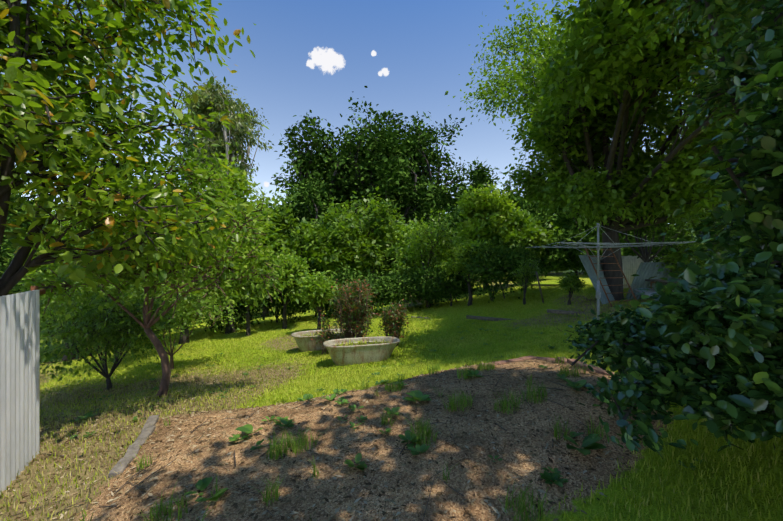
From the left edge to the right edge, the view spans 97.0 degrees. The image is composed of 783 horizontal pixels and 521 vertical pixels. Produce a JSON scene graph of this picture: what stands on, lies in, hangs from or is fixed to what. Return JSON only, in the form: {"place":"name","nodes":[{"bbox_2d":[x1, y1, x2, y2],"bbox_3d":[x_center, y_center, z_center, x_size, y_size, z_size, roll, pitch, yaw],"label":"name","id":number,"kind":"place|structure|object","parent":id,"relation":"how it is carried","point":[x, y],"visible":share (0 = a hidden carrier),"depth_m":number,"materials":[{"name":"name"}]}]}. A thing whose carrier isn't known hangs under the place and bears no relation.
{"place":"outdoors","nodes":[
{"label":"outdoors","id":0,"kind":"place"},
{"bbox_2d":[40,284,654,414],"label":"lawn grass","id":1,"kind":"structure","parent":0,"point":[453,313],"depth_m":9.61,"materials":[{"name":"green plant"}]},
{"bbox_2d":[0,0,705,213],"label":"sky","id":2,"kind":"structure","parent":0,"point":[314,55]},
{"bbox_2d":[0,225,782,520],"bbox_3d":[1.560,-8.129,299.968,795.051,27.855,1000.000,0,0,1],"label":"ground","id":3,"kind":"structure","parent":0,"point":[514,455],"depth_m":2.77,"materials":[{"name":"brown soil"}]},
{"bbox_2d":[0,212,26,268],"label":"tree","id":4,"kind":"object","parent":3,"relation":"on","point":[7,229],"visible":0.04,"depth_m":31.27,"materials":[{"name":"green plant"}]},
{"bbox_2d":[5,191,31,238],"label":"tree","id":5,"kind":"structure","parent":3,"relation":"on","point":[12,199],"depth_m":49.08,"materials":[{"name":"green plant"}]},
{"bbox_2d":[0,236,42,298],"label":"tree","id":6,"kind":"object","parent":3,"relation":"on","point":[9,254],"visible":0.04,"depth_m":27.83,"materials":[{"name":"green plant"}]},
{"bbox_2d":[0,286,45,494],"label":"iron sheet","id":7,"kind":"object","parent":3,"relation":"on","point":[19,380],"visible":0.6,"depth_m":3.22,"materials":[{"name":"metal"}]},
{"bbox_2d":[7,180,91,231],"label":"tree","id":8,"kind":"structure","parent":3,"relation":"on","point":[31,203],"depth_m":51.87,"materials":[{"name":"green plant"}]},
{"bbox_2d":[7,202,108,360],"bbox_3d":[-11.064,0.612,12.038,3.913,6.140,2.697,0,0,-26],"label":"tree","id":9,"kind":"object","parent":3,"relation":"on","point":[48,274],"visible":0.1,"depth_m":11.49,"materials":[{"name":"green plant"}]},
{"bbox_2d":[40,295,81,345],"bbox_3d":[-13.982,2.439,14.973,4.474,3.011,4.002,0,0,-32],"label":"hedge","id":10,"kind":"object","parent":3,"relation":"on","point":[52,318],"depth_m":14.07,"materials":[{"name":"green plant"}]},
{"bbox_2d":[61,194,165,244],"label":"tree","id":11,"kind":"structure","parent":3,"relation":"on","point":[83,230],"depth_m":49.20,"materials":[{"name":"green plant"}]},
{"bbox_2d":[80,179,157,280],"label":"tree","id":12,"kind":"object","parent":3,"relation":"on","point":[130,234],"depth_m":14.53,"materials":[{"name":"green plant"}]},
{"bbox_2d":[11,257,228,393],"bbox_3d":[-6.225,1.467,7.553,4.598,3.102,4.181,0,0,1],"label":"tree","id":13,"kind":"object","parent":3,"relation":"on","point":[107,328],"visible":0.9,"depth_m":6.92,"materials":[{"name":"green plant"}]},
{"bbox_2d":[40,272,224,360],"bbox_3d":[-7.450,1.612,10.819,4.549,3.354,5.319,0,0,1],"label":"tree","id":14,"kind":"object","parent":3,"relation":"on","point":[135,332],"visible":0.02,"depth_m":10.73,"materials":[{"name":"green plant"}]},
{"bbox_2d":[108,415,158,477],"bbox_3d":[-2.595,1.897,3.591,0.157,0.187,1.330,0,0,-23],"label":"edging","id":15,"kind":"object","parent":3,"relation":"on","point":[148,428],"depth_m":3.37,"materials":[{"name":"stone"}]},
{"bbox_2d":[0,0,268,295],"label":"tree","id":16,"kind":"object","parent":3,"relation":"on","point":[34,135],"visible":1,"depth_m":4.18,"materials":[{"name":"green plant"}]},
{"bbox_2d":[0,127,304,397],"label":"fruit tree","id":17,"kind":"object","parent":3,"relation":"on","point":[223,263],"visible":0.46,"depth_m":5.70,"materials":[{"name":"green plant"}]},
{"bbox_2d":[142,194,226,344],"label":"tree","id":18,"kind":"object","parent":3,"relation":"on","point":[183,338],"visible":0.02,"depth_m":12.99,"materials":[{"name":"green plant"}]},
{"bbox_2d":[156,291,224,334],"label":"tree","id":19,"kind":"object","parent":3,"relation":"on","point":[197,313],"depth_m":14.33,"materials":[{"name":"green plant"}]},
{"bbox_2d":[140,269,247,368],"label":"tree","id":20,"kind":"object","parent":3,"relation":"on","point":[196,319],"visible":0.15,"depth_m":8.90,"materials":[{"name":"green plant"}]},
{"bbox_2d":[174,79,274,209],"bbox_3d":[-20.057,-7.893,40.354,11.240,26.189,11.885,0,0,1],"label":"gum tree","id":21,"kind":"object","parent":3,"relation":"on","point":[218,97],"visible":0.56,"depth_m":38.32,"materials":[{"name":"green plant"}]},
{"bbox_2d":[197,290,271,333],"bbox_3d":[-7.157,1.924,15.702,3.385,2.727,4.492,0,0,1],"label":"hedge","id":22,"kind":"object","parent":3,"relation":"on","point":[239,315],"visible":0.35,"depth_m":14.86,"materials":[{"name":"green plant"}]},
{"bbox_2d":[197,150,274,333],"bbox_3d":[-6.839,-0.704,14.688,3.460,7.859,3.824,0,0,-32],"label":"tree","id":23,"kind":"object","parent":3,"relation":"on","point":[247,184],"visible":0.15,"depth_m":14.35,"materials":[{"name":"green plant"}]},
{"bbox_2d":[218,260,278,336],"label":"orchard tree","id":24,"kind":"object","parent":3,"relation":"on","point":[249,303],"visible":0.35,"depth_m":13.04,"materials":[{"name":"green plant"}]},
{"bbox_2d":[248,187,302,316],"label":"tree","id":25,"kind":"object","parent":3,"relation":"on","point":[279,222],"visible":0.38,"depth_m":19.48,"materials":[{"name":"green plant"}]},
{"bbox_2d":[0,318,557,520],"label":"dry grass","id":26,"kind":"structure","parent":3,"relation":"on","point":[112,414],"depth_m":5.08,"materials":[{"name":"beige plant"}]},
{"bbox_2d":[252,267,308,322],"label":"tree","id":27,"kind":"object","parent":3,"relation":"on","point":[277,310],"visible":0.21,"depth_m":15.75,"materials":[{"name":"green plant"}]},
{"bbox_2d":[264,249,316,328],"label":"orchard tree","id":28,"kind":"object","parent":3,"relation":"on","point":[297,265],"visible":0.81,"depth_m":14.06,"materials":[{"name":"green plant"}]},
{"bbox_2d":[278,175,339,272],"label":"tree","id":29,"kind":"object","parent":3,"relation":"on","point":[306,197],"visible":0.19,"depth_m":26.16,"materials":[{"name":"green plant"}]},
{"bbox_2d":[10,358,612,520],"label":"twigs","id":30,"kind":"object","parent":3,"relation":"on","point":[281,441],"visible":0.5,"depth_m":3.12,"materials":[{"name":"brown wood"}]},
{"bbox_2d":[280,266,342,319],"bbox_3d":[-3.349,1.584,16.819,4.077,2.686,2.974,0,0,-17],"label":"hedge","id":31,"kind":"object","parent":3,"relation":"on","point":[312,309],"visible":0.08,"depth_m":16.40,"materials":[{"name":"green plant"}]},
{"bbox_2d":[296,258,327,277],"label":"tree","id":32,"kind":"object","parent":3,"relation":"on","point":[311,271],"depth_m":27.37,"materials":[{"name":"green plant"}]},
{"bbox_2d":[298,270,338,329],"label":"orchard tree","id":33,"kind":"object","parent":3,"relation":"on","point":[318,288],"visible":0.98,"depth_m":12.21,"materials":[{"name":"green plant"}]},
{"bbox_2d":[270,110,369,274],"bbox_3d":[-6.619,-4.834,32.139,10.770,17.028,10.105,0,0,38],"label":"oak tree","id":34,"kind":"object","parent":3,"relation":"on","point":[306,166],"visible":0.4,"depth_m":31.11,"materials":[{"name":"green plant"}]},
{"bbox_2d":[291,329,351,351],"bbox_3d":[-1.916,2.276,9.796,1.764,0.549,0.777,0,0,-20],"label":"bathtub","id":35,"kind":"object","parent":3,"relation":"on","point":[304,341],"visible":0.6,"depth_m":9.41,"materials":[{"name":"ceramic"}]},
{"bbox_2d":[308,309,340,354],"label":"rose bush","id":36,"kind":"object","parent":3,"relation":"on","point":[328,335],"visible":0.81,"depth_m":8.82,"materials":[{"name":"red plant"}]},
{"bbox_2d":[309,227,346,279],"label":"tree","id":37,"kind":"object","parent":3,"relation":"on","point":[322,269],"visible":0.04,"depth_m":29.51,"materials":[{"name":"green plant"}]},
{"bbox_2d":[291,191,378,277],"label":"tree","id":38,"kind":"object","parent":3,"relation":"on","point":[330,248],"visible":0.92,"depth_m":21.64,"materials":[{"name":"green plant"}]},
{"bbox_2d":[0,357,675,520],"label":"litter leaves","id":39,"kind":"object","parent":3,"relation":"on","point":[252,500],"visible":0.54,"depth_m":2.98,"materials":[{"name":"brown plant"}]},
{"bbox_2d":[313,262,381,316],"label":"tree","id":40,"kind":"object","parent":3,"relation":"on","point":[347,274],"visible":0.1,"depth_m":15.99,"materials":[{"name":"green plant"}]},
{"bbox_2d":[326,278,378,338],"bbox_3d":[-1.028,1.409,9.043,1.383,1.999,1.531,0,0,1],"label":"rose bush","id":41,"kind":"object","parent":3,"relation":"on","point":[354,311],"visible":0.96,"depth_m":8.81,"materials":[{"name":"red plant"}]},
{"bbox_2d":[288,86,425,219],"bbox_3d":[-2.293,-6.785,34.606,14.258,19.999,13.473,0,0,-35],"label":"oak tree","id":42,"kind":"object","parent":3,"relation":"on","point":[366,131],"visible":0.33,"depth_m":30.84,"materials":[{"name":"green plant"}]},
{"bbox_2d":[323,336,399,365],"bbox_3d":[-0.671,2.095,7.954,1.764,0.550,0.777,0,0,-17],"label":"bathtub","id":43,"kind":"object","parent":3,"relation":"on","point":[350,351],"visible":0.98,"depth_m":7.69,"materials":[{"name":"ceramic"}]},
{"bbox_2d":[335,251,396,278],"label":"tree","id":44,"kind":"object","parent":3,"relation":"on","point":[387,264],"visible":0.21,"depth_m":29.14,"materials":[{"name":"green plant"}]},
{"bbox_2d":[78,350,655,520],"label":"grass tufts","id":45,"kind":"object","parent":3,"relation":"on","point":[421,427],"visible":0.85,"depth_m":2.93,"materials":[{"name":"green plant"}]},
{"bbox_2d":[331,186,408,275],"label":"tree","id":46,"kind":"object","parent":3,"relation":"on","point":[380,237],"visible":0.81,"depth_m":23.09,"materials":[{"name":"green plant"}]},
{"bbox_2d":[64,298,703,469],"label":"grass","id":47,"kind":"structure","parent":3,"relation":"on","point":[88,415],"depth_m":5.93,"materials":[{"name":"green plant"}]},
{"bbox_2d":[350,266,421,313],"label":"tree","id":48,"kind":"object","parent":3,"relation":"on","point":[388,287],"visible":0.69,"depth_m":15.02,"materials":[{"name":"green plant"}]},
{"bbox_2d":[0,339,782,520],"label":"lawn grass","id":49,"kind":"structure","parent":3,"relation":"on","point":[620,486],"depth_m":2.49,"materials":[{"name":"green plant"}]},
{"bbox_2d":[374,299,409,346],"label":"rose bush","id":50,"kind":"object","parent":3,"relation":"on","point":[396,323],"visible":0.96,"depth_m":8.95,"materials":[{"name":"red plant"}]},
{"bbox_2d":[183,363,608,501],"bbox_3d":[0.364,1.488,2.846,4.723,0.600,3.140,0,0,1],"label":"weed bed","id":51,"kind":"object","parent":3,"relation":"on","point":[588,442],"visible":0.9,"depth_m":2.87,"materials":[{"name":"green plant"}]},
{"bbox_2d":[345,110,451,275],"bbox_3d":[0.371,-4.931,31.014,9.142,15.814,9.281,0,0,1],"label":"oak tree","id":52,"kind":"object","parent":3,"relation":"on","point":[410,198],"visible":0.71,"depth_m":29.66,"materials":[{"name":"green plant"}]},
{"bbox_2d":[386,220,434,273],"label":"tree","id":53,"kind":"object","parent":3,"relation":"on","point":[401,241],"visible":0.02,"depth_m":28.99,"materials":[{"name":"green plant"}]},
{"bbox_2d":[384,218,458,298],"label":"tree","id":54,"kind":"object","parent":3,"relation":"on","point":[400,265],"visible":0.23,"depth_m":19.99,"materials":[{"name":"green plant"}]},
{"bbox_2d":[396,269,462,307],"bbox_3d":[1.802,1.247,16.505,3.807,2.225,4.027,0,0,1],"label":"hedge","id":55,"kind":"object","parent":3,"relation":"on","point":[424,290],"visible":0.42,"depth_m":15.54,"materials":[{"name":"green plant"}]},
{"bbox_2d":[392,200,468,306],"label":"orchard tree","id":56,"kind":"object","parent":3,"relation":"on","point":[430,245],"visible":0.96,"depth_m":16.14,"materials":[{"name":"green plant"}]},
{"bbox_2d":[383,111,488,219],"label":"oak tree","id":57,"kind":"object","parent":3,"relation":"on","point":[419,139],"visible":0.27,"depth_m":34.48,"materials":[{"name":"green plant"}]},
{"bbox_2d":[408,261,482,305],"bbox_3d":[2.520,1.068,15.594,3.646,2.271,3.122,0,0,1],"label":"hedge","id":58,"kind":"object","parent":3,"relation":"on","point":[453,285],"visible":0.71,"depth_m":15.27,"materials":[{"name":"green plant"}]},
{"bbox_2d":[429,203,465,245],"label":"tree","id":59,"kind":"object","parent":3,"relation":"on","point":[455,215],"visible":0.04,"depth_m":23.57,"materials":[{"name":"green plant"}]},
{"bbox_2d":[434,230,494,305],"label":"orchard tree","id":60,"kind":"object","parent":3,"relation":"on","point":[449,267],"visible":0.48,"depth_m":14.40,"materials":[{"name":"green plant"}]},
{"bbox_2d":[462,157,502,199],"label":"pine tree","id":61,"kind":"object","parent":3,"relation":"on","point":[482,176],"visible":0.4,"depth_m":49.01,"materials":[{"name":"green plant"}]},
{"bbox_2d":[424,271,543,307],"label":"stakes","id":62,"kind":"object","parent":3,"relation":"on","point":[504,295],"visible":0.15,"depth_m":11.73,"materials":[{"name":"brown wood"}]},
{"bbox_2d":[449,181,521,290],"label":"tree","id":63,"kind":"object","parent":3,"relation":"on","point":[483,214],"visible":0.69,"depth_m":18.34,"materials":[{"name":"green plant"}]},
{"bbox_2d":[449,236,549,302],"bbox_3d":[4.575,0.384,14.406,4.572,2.953,3.731,0,0,1],"label":"hedge","id":64,"kind":"object","parent":3,"relation":"on","point":[498,263],"visible":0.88,"depth_m":13.56,"materials":[{"name":"green plant"}]},
{"bbox_2d":[491,182,518,202],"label":"tree","id":65,"kind":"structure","parent":3,"relation":"on","point":[510,186],"depth_m":44.51,"materials":[{"name":"green plant"}]},
{"bbox_2d":[483,206,561,285],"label":"tree","id":66,"kind":"object","parent":3,"relation":"on","point":[521,228],"visible":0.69,"depth_m":17.25,"materials":[{"name":"green plant"}]},
{"bbox_2d":[466,309,586,320],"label":"edging sleepers","id":67,"kind":"object","parent":3,"relation":"on","point":[504,319],"visible":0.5,"depth_m":10.41},
{"bbox_2d":[510,259,543,304],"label":"tree","id":68,"kind":"object","parent":3,"relation":"on","point":[524,274],"visible":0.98,"depth_m":12.32,"materials":[{"name":"green plant"}]},
{"bbox_2d":[506,192,566,259],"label":"tree","id":69,"kind":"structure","parent":3,"relation":"on","point":[533,210],"depth_m":23.02,"materials":[{"name":"green plant"}]},
{"bbox_2d":[512,194,562,222],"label":"tree","id":70,"kind":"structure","parent":3,"relation":"on","point":[555,212],"depth_m":37.42,"materials":[{"name":"green plant"}]},
{"bbox_2d":[479,356,613,375],"bbox_3d":[2.170,1.422,4.783,1.665,0.262,1.006,0,0,37],"label":"bed edging","id":71,"kind":"object","parent":3,"relation":"on","point":[596,369],"visible":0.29,"depth_m":4.93,"materials":[{"name":"brick"}]},
{"bbox_2d":[532,224,602,279],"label":"tree","id":72,"kind":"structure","parent":3,"relation":"on","point":[563,259],"depth_m":16.33,"materials":[{"name":"green plant"}]},
{"bbox_2d":[557,268,585,304],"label":"tree","id":73,"kind":"object","parent":3,"relation":"on","point":[571,283],"visible":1,"depth_m":10.36,"materials":[{"name":"green plant"}]},
{"bbox_2d":[545,205,601,242],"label":"tree","id":74,"kind":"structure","parent":3,"relation":"on","point":[569,222],"depth_m":26.20,"materials":[{"name":"green plant"}]},
{"bbox_2d":[445,0,775,300],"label":"tree","id":75,"kind":"object","parent":3,"relation":"on","point":[604,72],"visible":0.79,"depth_m":8.83,"materials":[{"name":"green plant"}]},
{"bbox_2d":[526,223,695,319],"bbox_3d":[4.606,0.421,7.725,2.488,2.512,2.488,0,0,8],"label":"clothes hoist","id":76,"kind":"object","parent":3,"relation":"on","point":[598,292],"visible":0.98,"depth_m":7.70,"materials":[{"name":"silver metal"}]},
{"bbox_2d":[600,240,629,255],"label":"tree","id":77,"kind":"object","parent":3,"relation":"on","point":[623,249],"visible":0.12,"depth_m":25.79,"materials":[{"name":"green plant"}]},
{"bbox_2d":[585,248,664,306],"bbox_3d":[7.584,0.426,9.368,4.539,1.652,1.131,0,0,-5],"label":"junk bed frame","id":78,"kind":"object","parent":3,"relation":"on","point":[592,263],"visible":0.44,"depth_m":9.26,"materials":[{"name":"brown metal"}]},
{"bbox_2d":[578,255,678,303],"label":"corrugated metal sheets","id":79,"kind":"object","parent":3,"relation":"on","point":[646,270],"visible":0.46,"depth_m":9.99,"materials":[{"name":"grey metal"}]},
{"bbox_2d":[581,206,685,245],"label":"tree","id":80,"kind":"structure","parent":3,"relation":"on","point":[622,234],"depth_m":22.56,"materials":[{"name":"green plant"}]},
{"bbox_2d":[622,255,661,287],"bbox_3d":[10.463,0.417,13.735,4.593,1.520,0.060,0,0,-17],"label":"fence","id":81,"kind":"object","parent":3,"relation":"on","point":[630,264],"visible":0.12,"depth_m":13.29,"materials":[{"name":"paint"}]},
{"bbox_2d":[624,199,681,261],"bbox_3d":[9.044,-1.152,12.383,2.073,4.810,2.821,0,0,1],"label":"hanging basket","id":82,"kind":"object","parent":3,"relation":"on","point":[645,253],"visible":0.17,"depth_m":12.30,"materials":[{"name":"green plant"}]},
{"bbox_2d":[621,220,699,255],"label":"tree","id":83,"kind":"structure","parent":3,"relation":"on","point":[670,231],"depth_m":14.65,"materials":[{"name":"green plant"}]},
{"bbox_2d":[634,233,703,261],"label":"bush","id":84,"kind":"object","parent":3,"relation":"on","point":[666,250],"visible":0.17,"depth_m":12.78,"materials":[{"name":"green plant"}]},
{"bbox_2d":[557,0,782,458],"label":"holly bush","id":85,"kind":"object","parent":3,"relation":"on","point":[708,344],"visible":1,"depth_m":1.72,"materials":[{"name":"green plant"}]},
{"bbox_2d":[655,240,706,278],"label":"bush","id":86,"kind":"object","parent":3,"relation":"on","point":[676,258],"visible":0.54,"depth_m":9.71,"materials":[{"name":"green plant"}]},
{"bbox_2d":[653,208,735,243],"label":"tree","id":87,"kind":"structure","parent":3,"relation":"on","point":[705,226],"depth_m":17.84,"materials":[{"name":"green plant"}]},
{"bbox_2d":[685,242,713,266],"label":"bush","id":88,"kind":"object","parent":3,"relation":"on","point":[698,263],"visible":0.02,"depth_m":11.50,"materials":[{"name":"green plant"}]},
{"bbox_2d":[691,225,750,263],"bbox_3d":[8.562,0.080,8.798,1.545,2.166,1.590,0,0,19],"label":"bush","id":89,"kind":"object","parent":3,"relation":"on","point":[712,248],"visible":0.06,"depth_m":8.72,"materials":[{"name":"green plant"}]},
{"bbox_2d":[701,202,748,234],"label":"tree","id":90,"kind":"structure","parent":3,"relation":"on","point":[721,219],"depth_m":16.86,"materials":[{"name":"green plant"}]},
{"bbox_2d":[634,288,673,299],"bbox_3d":[7.286,0.902,9.299,1.200,0.268,0.668,0,0,-16],"label":"pale junk sheet","id":91,"kind":"object","parent":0,"point":[650,291],"visible":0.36,"depth_m":9.34,"materials":[{"name":"grey metal"}]},
{"bbox_2d":[645,279,680,282],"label":"junk platform top","id":92,"kind":"structure","parent":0,"point":[655,280],"depth_m":9.40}
]}

